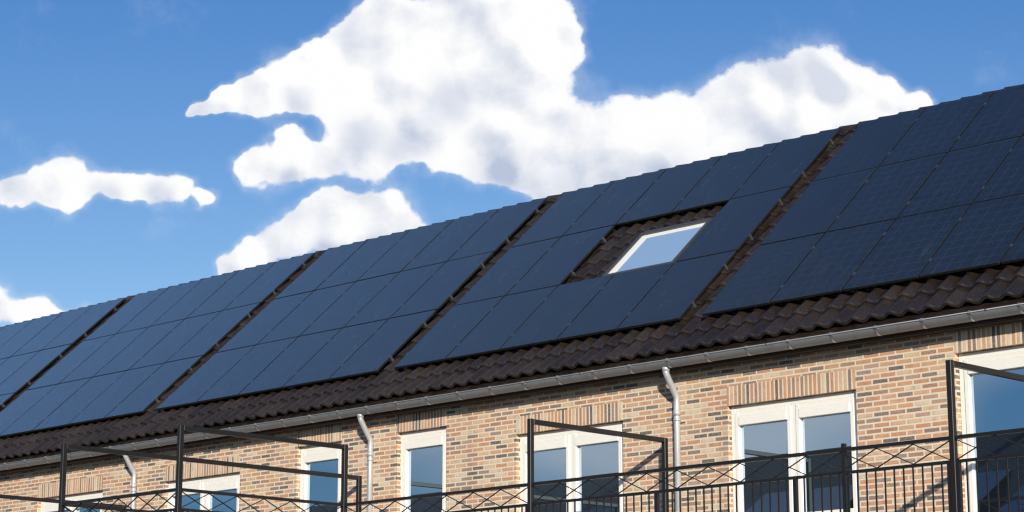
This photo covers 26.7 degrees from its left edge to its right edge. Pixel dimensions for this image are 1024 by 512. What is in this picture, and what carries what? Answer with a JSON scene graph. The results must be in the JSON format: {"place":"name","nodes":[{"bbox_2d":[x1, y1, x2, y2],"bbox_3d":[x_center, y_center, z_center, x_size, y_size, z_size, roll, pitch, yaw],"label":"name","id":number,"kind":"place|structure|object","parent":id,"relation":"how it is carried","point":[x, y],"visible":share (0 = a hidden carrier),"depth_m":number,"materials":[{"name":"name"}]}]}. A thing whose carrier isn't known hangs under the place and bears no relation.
{"place":"outdoors","nodes":[
{"label":"outdoors","id":0,"kind":"place"},
{"bbox_2d":[0,126,1023,463],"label":"roof tiles","id":1,"kind":"object","parent":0,"point":[694,330],"visible":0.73,"depth_m":28.85,"materials":[{"name":"brown tile"}]},
{"bbox_2d":[1,103,1012,424],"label":"mounting brackets","id":2,"kind":"object","parent":1,"relation":"on","point":[483,267],"visible":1,"depth_m":31.69,"materials":[{"name":"grey metal"}]},
{"bbox_2d":[0,84,1023,436],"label":"solar panels","id":3,"kind":"object","parent":2,"relation":"attached to","point":[864,186],"visible":1,"depth_m":31.03,"materials":[{"name":"blue"}]},
{"bbox_2d":[6,85,1016,325],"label":"ridge caps","id":4,"kind":"object","parent":1,"relation":"on","point":[845,129],"visible":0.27,"depth_m":33.97,"materials":[{"name":"tile"}]},
{"bbox_2d":[0,303,1023,474],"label":"gutter","id":5,"kind":"object","parent":1,"relation":"attached to","point":[926,323],"visible":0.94,"depth_m":27.30,"materials":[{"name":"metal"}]},
{"bbox_2d":[601,217,713,276],"bbox_3d":[1.995,-0.048,29.576,1.480,0.140,1.390,-12,25,44],"label":"skylight","id":6,"kind":"object","parent":1,"relation":"on","point":[658,246],"visible":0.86,"depth_m":29.61,"materials":[{"name":"blue"}]},
{"bbox_2d":[0,0,1023,326],"label":"sky","id":7,"kind":"structure","parent":0,"point":[146,145],"materials":[{"name":"blue"}]},
{"bbox_3d":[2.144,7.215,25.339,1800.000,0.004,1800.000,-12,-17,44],"label":"ground","id":8,"kind":"structure","parent":0,"visible":0},
{"bbox_2d":[0,321,1023,511],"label":"brick wall","id":9,"kind":"structure","parent":8,"relation":"on","point":[901,391],"depth_m":26.86,"materials":[{"name":"brown brick"}]},
{"bbox_2d":[123,367,686,511],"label":"downpipes","id":10,"kind":"object","parent":9,"relation":"attached to","point":[676,415],"visible":0.88,"depth_m":26.54,"materials":[{"name":"metal"}]},
{"bbox_2d":[38,322,1023,497],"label":"soldier courses","id":11,"kind":"object","parent":9,"relation":"attached to","point":[979,339],"visible":0.94,"depth_m":27.48,"materials":[{"name":"brick"}]},
{"bbox_2d":[41,345,1023,511],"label":"windows","id":12,"kind":"structure","parent":9,"relation":"attached to","point":[989,403],"depth_m":25.69,"materials":[{"name":"blue glass"}]},
{"bbox_3d":[-7.869,7.161,31.895,45.660,3.530,5.109,-12,-17,44],"label":"extension","id":13,"kind":"object","parent":8,"relation":"on","visible":0},
{"bbox_2d":[0,360,1023,511],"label":"metal frames","id":14,"kind":"structure","parent":13,"relation":"on","point":[344,476],"depth_m":26.04,"materials":[{"name":"black metal"}]},
{"bbox_2d":[61,428,1023,511],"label":"terrace railings","id":15,"kind":"object","parent":13,"relation":"on","point":[844,449],"visible":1,"depth_m":22.52,"materials":[{"name":"black metal"}]}
]}

